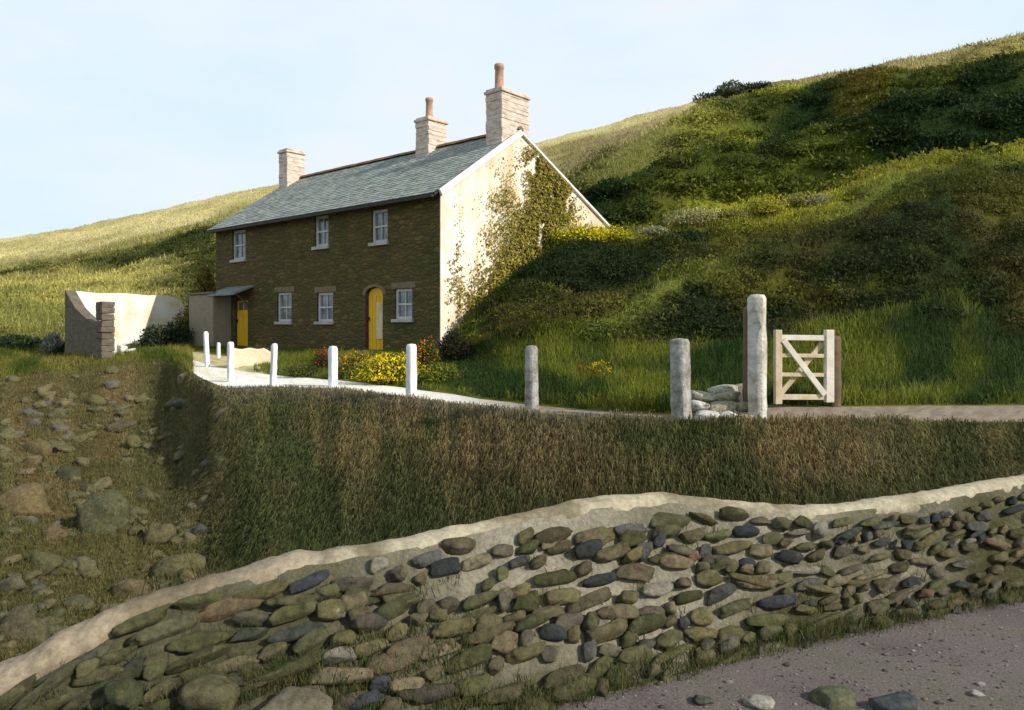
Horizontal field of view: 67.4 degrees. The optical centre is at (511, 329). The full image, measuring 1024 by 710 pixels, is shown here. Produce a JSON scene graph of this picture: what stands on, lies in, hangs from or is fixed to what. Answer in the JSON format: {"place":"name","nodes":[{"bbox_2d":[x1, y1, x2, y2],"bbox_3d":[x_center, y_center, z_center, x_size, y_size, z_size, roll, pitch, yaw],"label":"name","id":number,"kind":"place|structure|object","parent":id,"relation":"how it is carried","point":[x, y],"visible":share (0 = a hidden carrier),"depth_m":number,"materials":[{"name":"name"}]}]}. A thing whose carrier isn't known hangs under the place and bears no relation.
{"place":"outdoors","nodes":[
{"label":"outdoors","id":0,"kind":"place"},
{"bbox_2d":[0,36,1004,270],"bbox_3d":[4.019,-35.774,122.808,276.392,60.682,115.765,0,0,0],"label":"grass","id":1,"kind":"structure","parent":0,"point":[162,233],"depth_m":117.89,"materials":[{"name":"plant"}]},
{"bbox_2d":[0,32,1023,378],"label":"hillside","id":2,"kind":"structure","parent":0,"point":[928,120],"depth_m":43.12,"materials":[{"name":"green plant"}]},
{"bbox_2d":[0,333,42,348],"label":"rounded bush","id":3,"kind":"object","parent":2,"relation":"on","point":[18,340],"visible":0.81,"depth_m":31.82,"materials":[{"name":"green plant"}]},
{"bbox_2d":[0,220,221,338],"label":"hedge scrub","id":4,"kind":"object","parent":2,"relation":"on","point":[211,240],"visible":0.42,"depth_m":59.42,"materials":[{"name":"green plant"}]},
{"bbox_2d":[169,300,188,341],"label":"rounded bush","id":5,"kind":"object","parent":2,"relation":"on","point":[184,319],"visible":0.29,"depth_m":31.59,"materials":[{"name":"green plant"}]},
{"bbox_2d":[185,253,215,305],"bbox_3d":[-14.006,-1.637,35.167,1.951,3.745,1.362,0,0,38],"label":"rounded bush","id":6,"kind":"object","parent":2,"relation":"on","point":[205,282],"visible":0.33,"depth_m":34.91,"materials":[{"name":"green plant"}]},
{"bbox_2d":[187,63,614,352],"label":"stone cottage","id":7,"kind":"structure","parent":2,"relation":"on","point":[355,256],"depth_m":25.98,"materials":[{"name":"stone"}]},
{"bbox_2d":[229,230,245,262],"bbox_3d":[-10.795,-3.319,30.458,1.125,1.268,0.268,0,0,41],"label":"window","id":8,"kind":"structure","parent":7,"relation":"in","point":[239,236],"depth_m":30.60,"materials":[{"name":"white glass"}]},
{"bbox_2d":[235,299,247,345],"bbox_3d":[-10.624,-0.281,30.392,0.971,1.861,0.140,0,0,41],"label":"door","id":9,"kind":"structure","parent":7,"relation":"in","point":[241,308],"depth_m":30.45,"materials":[{"name":"yellow paint"}]},
{"bbox_2d":[274,286,293,324],"bbox_3d":[-8.383,-0.896,28.394,1.285,1.391,0.263,0,0,41],"label":"window","id":10,"kind":"structure","parent":7,"relation":"in","point":[285,299],"depth_m":28.45,"materials":[{"name":"white glass"}]},
{"bbox_2d":[311,215,329,249],"bbox_3d":[-6.638,-3.409,26.895,0.957,1.182,0.268,0,0,41],"label":"window","id":11,"kind":"structure","parent":7,"relation":"in","point":[321,221],"depth_m":27.01,"materials":[{"name":"white glass"}]},
{"bbox_2d":[314,286,335,324],"bbox_3d":[-6.488,-0.852,26.755,1.267,1.323,0.266,0,0,41],"label":"window","id":12,"kind":"structure","parent":7,"relation":"in","point":[325,299],"depth_m":26.82,"materials":[{"name":"white glass"}]},
{"bbox_2d":[360,284,385,351],"bbox_3d":[-4.576,-0.042,24.901,1.211,2.901,0.644,0,0,41],"label":"door","id":13,"kind":"structure","parent":7,"relation":"in","point":[374,293],"depth_m":25.14,"materials":[{"name":"yellow paint"}]},
{"bbox_2d":[368,209,388,246],"bbox_3d":[-4.262,-3.310,24.863,0.951,1.170,0.264,0,0,41],"label":"window","id":14,"kind":"structure","parent":7,"relation":"in","point":[380,217],"depth_m":24.91,"materials":[{"name":"white glass"}]},
{"bbox_2d":[391,281,415,321],"bbox_3d":[-3.385,-0.871,24.102,1.154,1.273,0.269,0,0,41],"label":"window","id":15,"kind":"structure","parent":7,"relation":"in","point":[403,296],"depth_m":24.15,"materials":[{"name":"white glass"}]},
{"bbox_2d":[445,140,594,328],"bbox_3d":[0.690,-2.995,25.953,0.454,6.736,8.040,0,0,41],"label":"wall creeper","id":16,"kind":"object","parent":7,"relation":"attached to","point":[550,211],"depth_m":25.79,"materials":[{"name":"green plant"}]},
{"bbox_2d":[547,220,610,242],"bbox_3d":[2.330,-3.311,26.533,2.299,0.972,1.793,0,0,0],"label":"gorse bush","id":17,"kind":"object","parent":2,"relation":"on","point":[581,231],"visible":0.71,"depth_m":26.14,"materials":[{"name":"yellow plant"}]},
{"bbox_2d":[589,223,632,241],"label":"gorse bush","id":18,"kind":"object","parent":2,"relation":"on","point":[616,234],"visible":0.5,"depth_m":26.58,"materials":[{"name":"yellow plant"}]},
{"bbox_2d":[635,225,668,234],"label":"gorse bush","id":19,"kind":"object","parent":2,"relation":"on","point":[654,229],"visible":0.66,"depth_m":27.74,"materials":[{"name":"grey plant"}]},
{"bbox_2d":[663,206,725,226],"bbox_3d":[6.703,-4.187,28.643,2.544,0.881,2.319,0,0,-44],"label":"gorse bush","id":20,"kind":"object","parent":2,"relation":"on","point":[699,216],"visible":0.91,"depth_m":28.19,"materials":[{"name":"green plant"}]},
{"bbox_2d":[692,83,746,103],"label":"thicket","id":21,"kind":"object","parent":2,"relation":"on","point":[723,92],"visible":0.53,"depth_m":67.52,"materials":[{"name":"green plant"}]},
{"bbox_2d":[706,208,752,222],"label":"gorse bush","id":22,"kind":"object","parent":2,"relation":"on","point":[736,212],"visible":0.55,"depth_m":28.55,"materials":[{"name":"green plant"}]},
{"bbox_2d":[448,138,1023,351],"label":"slope scrub","id":23,"kind":"object","parent":2,"relation":"on","point":[983,178],"visible":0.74,"depth_m":21.61,"materials":[{"name":"green plant"}]},
{"bbox_2d":[713,79,776,92],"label":"thicket","id":24,"kind":"object","parent":2,"relation":"on","point":[757,86],"visible":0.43,"depth_m":68.02,"materials":[{"name":"green plant"}]},
{"bbox_2d":[739,193,794,215],"bbox_3d":[9.655,-4.735,29.517,2.082,1.022,1.953,0,0,43],"label":"gorse bush","id":25,"kind":"object","parent":2,"relation":"on","point":[765,205],"visible":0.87,"depth_m":29.11,"materials":[{"name":"green plant"}]},
{"bbox_2d":[565,36,1023,234],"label":"hill scrub","id":26,"kind":"object","parent":2,"relation":"on","point":[793,179],"visible":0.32,"depth_m":44.84,"materials":[{"name":"green plant"}]},
{"bbox_2d":[781,192,833,206],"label":"gorse bush","id":27,"kind":"object","parent":2,"relation":"on","point":[797,199],"visible":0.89,"depth_m":29.32,"materials":[{"name":"green plant"}]},
{"bbox_2d":[0,354,1023,661],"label":"bank","id":28,"kind":"structure","parent":0,"point":[96,476],"depth_m":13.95,"materials":[{"name":"green plant"}]},
{"bbox_2d":[0,575,27,592],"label":"boulder","id":29,"kind":"object","parent":28,"relation":"on","point":[15,582],"visible":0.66,"depth_m":9.84,"materials":[{"name":"stone"}]},
{"bbox_2d":[0,605,49,646],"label":"boulder","id":30,"kind":"object","parent":28,"relation":"on","point":[23,617],"visible":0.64,"depth_m":8.00,"materials":[{"name":"stone"}]},
{"bbox_2d":[0,483,53,515],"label":"boulder","id":31,"kind":"object","parent":28,"relation":"on","point":[25,498],"visible":0.74,"depth_m":13.32,"materials":[{"name":"stone"}]},
{"bbox_2d":[22,438,52,458],"bbox_3d":[-10.815,2.741,17.523,0.919,0.560,0.509,0,0,33],"label":"boulder","id":32,"kind":"object","parent":28,"relation":"on","point":[41,447],"visible":0.73,"depth_m":17.34,"materials":[{"name":"stone"}]},
{"bbox_2d":[29,551,62,574],"bbox_3d":[-6.596,3.311,10.896,0.504,0.413,0.449,0,0,0],"label":"boulder","id":33,"kind":"object","parent":28,"relation":"on","point":[48,563],"visible":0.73,"depth_m":10.75,"materials":[{"name":"stone"}]},
{"bbox_2d":[41,524,68,539],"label":"boulder","id":34,"kind":"object","parent":28,"relation":"on","point":[53,530],"visible":0.65,"depth_m":11.93,"materials":[{"name":"stone"}]},
{"bbox_2d":[56,465,81,483],"bbox_3d":[-9.156,3.041,15.888,0.589,0.458,0.439,0,0,40],"label":"boulder","id":35,"kind":"object","parent":28,"relation":"on","point":[66,473],"visible":0.65,"depth_m":15.82,"materials":[{"name":"stone"}]},
{"bbox_2d":[63,594,94,610],"bbox_3d":[-5.541,3.511,9.774,0.387,0.270,0.263,0,0,0],"label":"boulder","id":36,"kind":"object","parent":28,"relation":"on","point":[75,600],"visible":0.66,"depth_m":9.73,"materials":[{"name":"stone"}]},
{"bbox_2d":[76,556,96,571],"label":"boulder","id":37,"kind":"object","parent":28,"relation":"on","point":[84,562],"visible":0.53,"depth_m":11.22,"materials":[{"name":"stone"}]},
{"bbox_2d":[0,323,197,377],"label":"verge grass","id":38,"kind":"structure","parent":28,"relation":"on","point":[181,354],"depth_m":27.73,"materials":[{"name":"green plant"}]},
{"bbox_2d":[76,489,129,535],"bbox_3d":[-6.913,3.212,13.002,0.821,1.003,0.693,0,0,-30],"label":"boulder","id":39,"kind":"object","parent":28,"relation":"on","point":[108,512],"visible":0.62,"depth_m":12.86,"materials":[{"name":"stone"}]},
{"bbox_2d":[98,602,120,613],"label":"boulder","id":40,"kind":"object","parent":28,"relation":"on","point":[103,607],"visible":0.17,"depth_m":9.71,"materials":[{"name":"stone"}]},
{"bbox_2d":[0,362,230,655],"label":"scree","id":41,"kind":"structure","parent":28,"relation":"on","point":[44,392],"depth_m":16.61,"materials":[{"name":"stone"}]},
{"bbox_2d":[106,419,138,432],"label":"boulder","id":42,"kind":"object","parent":28,"relation":"on","point":[122,425],"visible":0.86,"depth_m":19.62,"materials":[{"name":"stone"}]},
{"bbox_2d":[111,578,149,598],"bbox_3d":[-5.315,3.642,10.733,0.484,0.382,0.416,0,0,0],"label":"boulder","id":43,"kind":"object","parent":28,"relation":"on","point":[122,586],"visible":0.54,"depth_m":10.58,"materials":[{"name":"stone"}]},
{"bbox_2d":[131,487,159,501],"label":"boulder","id":44,"kind":"object","parent":28,"relation":"on","point":[146,493],"visible":0.68,"depth_m":14.80,"materials":[{"name":"stone"}]},
{"bbox_2d":[144,522,175,544],"bbox_3d":[-5.817,3.440,12.709,0.490,0.478,0.526,0,0,-23],"label":"boulder","id":45,"kind":"object","parent":28,"relation":"on","point":[156,532],"visible":0.73,"depth_m":12.54,"materials":[{"name":"stone"}]},
{"bbox_2d":[150,553,205,577],"bbox_3d":[-4.974,3.542,11.484,0.705,0.403,0.526,0,0,0],"label":"boulder","id":46,"kind":"object","parent":28,"relation":"on","point":[165,565],"visible":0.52,"depth_m":11.38,"materials":[{"name":"stone"}]},
{"bbox_2d":[191,524,209,535],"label":"boulder","id":47,"kind":"object","parent":28,"relation":"on","point":[200,527],"visible":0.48,"depth_m":12.74,"materials":[{"name":"stone"}]},
{"bbox_2d":[0,346,1023,413],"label":"garden ground","id":48,"kind":"structure","parent":0,"point":[198,355],"depth_m":15.02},
{"bbox_2d":[39,330,63,352],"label":"rounded bush","id":49,"kind":"object","parent":48,"relation":"on","point":[50,341],"visible":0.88,"depth_m":30.76,"materials":[{"name":"grey plant"}]},
{"bbox_2d":[50,342,64,354],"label":"rounded bush","id":50,"kind":"object","parent":48,"relation":"on","point":[58,348],"visible":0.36,"depth_m":30.06,"materials":[{"name":"green plant"}]},
{"bbox_2d":[65,290,186,361],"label":"ruined outbuilding","id":51,"kind":"structure","parent":48,"relation":"on","point":[100,325],"depth_m":30.28,"materials":[{"name":"paint"}]},
{"bbox_2d":[137,318,194,347],"bbox_3d":[-13.944,0.175,31.143,2.357,1.286,1.546,0,0,0],"label":"rounded bush","id":52,"kind":"object","parent":48,"relation":"on","point":[159,335],"visible":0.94,"depth_m":30.82,"materials":[{"name":"green plant"}]},
{"bbox_2d":[216,342,220,357],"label":"path post","id":53,"kind":"object","parent":48,"relation":"on","point":[218,350],"visible":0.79,"depth_m":25.62,"materials":[{"name":"white paint"}]},
{"bbox_2d":[234,348,277,367],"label":"garden wall","id":54,"kind":"structure","parent":48,"relation":"on","point":[247,356],"depth_m":22.61,"materials":[{"name":"beige paint"}]},
{"bbox_2d":[249,343,270,351],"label":"flowering shrub","id":55,"kind":"object","parent":48,"relation":"on","point":[255,344],"visible":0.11,"depth_m":23.89,"materials":[{"name":"green plant"}]},
{"bbox_2d":[278,364,321,376],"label":"flowering shrub","id":56,"kind":"object","parent":48,"relation":"on","point":[302,371],"visible":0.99,"depth_m":19.09,"materials":[{"name":"green plant"}]},
{"bbox_2d":[311,347,327,368],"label":"flowering shrub","id":57,"kind":"object","parent":48,"relation":"on","point":[322,359],"visible":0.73,"depth_m":20.09,"materials":[{"name":"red plant"}]},
{"bbox_2d":[338,349,374,375],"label":"flowering shrub","id":58,"kind":"object","parent":48,"relation":"on","point":[346,363],"visible":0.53,"depth_m":18.10,"materials":[{"name":"orange plant"}]},
{"bbox_2d":[342,352,429,384],"bbox_3d":[-2.742,0.866,16.962,1.937,0.817,1.426,0,0,0],"label":"flowering shrub","id":59,"kind":"object","parent":48,"relation":"on","point":[380,371],"visible":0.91,"depth_m":16.66,"materials":[{"name":"yellow plant"}]},
{"bbox_2d":[417,335,440,368],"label":"flowering shrub","id":60,"kind":"object","parent":48,"relation":"on","point":[427,353],"visible":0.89,"depth_m":18.65,"materials":[{"name":"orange plant"}]},
{"bbox_2d":[417,362,466,382],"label":"flowering shrub","id":61,"kind":"object","parent":48,"relation":"on","point":[442,371],"visible":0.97,"depth_m":16.15,"materials":[{"name":"green plant"}]},
{"bbox_2d":[437,328,478,361],"bbox_3d":[-1.440,0.424,20.100,1.283,0.973,1.019,0,0,-44],"label":"flowering shrub","id":62,"kind":"object","parent":48,"relation":"on","point":[456,349],"visible":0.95,"depth_m":19.83,"materials":[{"name":"green plant"}]},
{"bbox_2d":[586,359,611,378],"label":"flowering shrub","id":63,"kind":"object","parent":48,"relation":"on","point":[595,369],"visible":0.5,"depth_m":14.34,"materials":[{"name":"yellow plant"}]},
{"bbox_2d":[254,284,1023,412],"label":"garden grass","id":64,"kind":"structure","parent":48,"relation":"on","point":[624,387],"depth_m":15.22,"materials":[{"name":"green plant"}]},
{"bbox_2d":[0,0,1023,238],"label":"sky","id":65,"kind":"structure","parent":0,"point":[110,109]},
{"bbox_2d":[18,354,1023,421],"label":"path","id":66,"kind":"structure","parent":0,"point":[218,376],"depth_m":12.08,"materials":[{"name":"beige concrete"}]},
{"bbox_2d":[203,331,209,366],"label":"path post","id":67,"kind":"object","parent":66,"relation":"on","point":[206,349],"visible":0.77,"depth_m":22.89,"materials":[{"name":"white paint"}]},
{"bbox_2d":[227,342,233,381],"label":"path post","id":68,"kind":"object","parent":66,"relation":"on","point":[230,361],"visible":0.79,"depth_m":18.48,"materials":[{"name":"white paint"}]},
{"bbox_2d":[269,343,277,385],"bbox_3d":[-5.227,0.884,16.818,0.200,1.192,0.131,0,0,41],"label":"path post","id":69,"kind":"object","parent":66,"relation":"on","point":[273,365],"visible":0.83,"depth_m":16.77,"materials":[{"name":"white paint"}]},
{"bbox_2d":[328,346,337,385],"bbox_3d":[-3.830,0.893,16.424,0.180,1.112,0.182,0,0,41],"label":"path post","id":70,"kind":"object","parent":66,"relation":"on","point":[332,365],"visible":0.72,"depth_m":16.36,"materials":[{"name":"white paint"}]},
{"bbox_2d":[406,344,416,395],"bbox_3d":[-1.858,0.868,14.178,0.172,1.232,0.183,0,0,41],"label":"path post","id":71,"kind":"object","parent":66,"relation":"on","point":[411,369],"visible":0.73,"depth_m":14.12,"materials":[{"name":"white paint"}]},
{"bbox_2d":[525,345,538,409],"bbox_3d":[0.302,0.855,11.787,0.177,1.242,0.181,0,0,41],"label":"path post","id":72,"kind":"object","parent":66,"relation":"on","point":[531,379],"visible":0.82,"depth_m":11.72,"materials":[{"name":"stone"}]},
{"bbox_2d":[670,338,691,419],"bbox_3d":[2.326,0.793,10.562,0.269,1.362,0.257,0,0,41],"label":"path post","id":73,"kind":"object","parent":66,"relation":"on","point":[680,388],"visible":0.79,"depth_m":10.48,"materials":[{"name":"stone"}]},
{"bbox_2d":[691,383,766,419],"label":"stone steps","id":74,"kind":"structure","parent":66,"relation":"on","point":[723,398],"depth_m":10.70,"materials":[{"name":"grey stone"}]},
{"bbox_2d":[742,306,747,411],"bbox_3d":[3.325,0.565,10.745,0.177,1.812,0.174,0,0,0],"label":"gate post","id":75,"kind":"object","parent":66,"relation":"on","point":[745,360],"visible":0.34,"depth_m":10.69,"materials":[{"name":"brown wood"}]},
{"bbox_2d":[747,294,766,419],"bbox_3d":[3.356,0.488,10.511,0.251,1.962,0.223,0,0,35],"label":"tall post","id":76,"kind":"object","parent":66,"relation":"on","point":[757,361],"visible":0.82,"depth_m":10.43,"materials":[{"name":"stone"}]},
{"bbox_2d":[773,330,833,403],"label":"wooden gate","id":77,"kind":"structure","parent":76,"relation":"attached to","point":[826,392],"depth_m":12.03,"materials":[{"name":"white wood"}]},
{"bbox_2d":[829,336,841,406],"bbox_3d":[5.158,0.780,12.254,0.162,1.382,0.159,0,0,0],"label":"gate post","id":78,"kind":"object","parent":66,"relation":"on","point":[837,373],"visible":0.46,"depth_m":12.18,"materials":[{"name":"brown wood"}]},
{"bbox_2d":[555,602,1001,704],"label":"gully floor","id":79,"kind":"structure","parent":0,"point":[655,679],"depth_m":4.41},
{"bbox_2d":[556,602,1023,709],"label":"road","id":80,"kind":"structure","parent":0,"point":[748,680],"depth_m":4.48,"materials":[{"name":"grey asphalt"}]},
{"bbox_2d":[0,474,1023,709],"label":"field stone wall","id":81,"kind":"structure","parent":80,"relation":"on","point":[610,545],"depth_m":4.47,"materials":[{"name":"grey stone"}]},
{"bbox_2d":[103,678,143,709],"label":"boulder","id":82,"kind":"object","parent":81,"relation":"on","point":[127,693],"visible":1,"depth_m":3.42,"materials":[{"name":"stone"}]},
{"bbox_2d":[178,672,239,709],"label":"boulder","id":83,"kind":"object","parent":81,"relation":"on","point":[213,691],"visible":1,"depth_m":3.48,"materials":[{"name":"stone"}]},
{"bbox_2d":[259,686,332,709],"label":"boulder","id":84,"kind":"object","parent":81,"relation":"on","point":[293,698],"visible":1,"depth_m":3.52,"materials":[{"name":"stone"}]},
{"bbox_2d":[327,592,342,599],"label":"boulder","id":85,"kind":"object","parent":81,"relation":"on","point":[338,595],"visible":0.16,"depth_m":4.11,"materials":[{"name":"stone"}]},
{"bbox_2d":[1,450,1023,709],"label":"grass","id":86,"kind":"structure","parent":81,"relation":"on","point":[801,632],"depth_m":4.29,"materials":[{"name":"green plant"}]},
{"bbox_2d":[691,695,714,704],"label":"loose stone","id":87,"kind":"object","parent":80,"relation":"on","point":[700,700],"visible":1,"depth_m":4.10,"materials":[{"name":"grey stone"}]},
{"bbox_2d":[743,694,774,709],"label":"loose stone","id":88,"kind":"object","parent":80,"relation":"on","point":[760,702],"visible":0.98,"depth_m":4.08,"materials":[{"name":"white stone"}]},
{"bbox_2d":[809,685,856,709],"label":"loose stone","id":89,"kind":"object","parent":80,"relation":"on","point":[834,697],"visible":0.99,"depth_m":4.09,"materials":[{"name":"stone"}]},
{"bbox_2d":[868,691,917,709],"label":"loose stone","id":90,"kind":"object","parent":80,"relation":"on","point":[903,700],"visible":1,"depth_m":4.03,"materials":[{"name":"grey stone"}]},
{"bbox_2d":[969,689,984,697],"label":"loose stone","id":91,"kind":"object","parent":80,"relation":"on","point":[975,693],"visible":1,"depth_m":4.19,"materials":[{"name":"white stone"}]}
]}

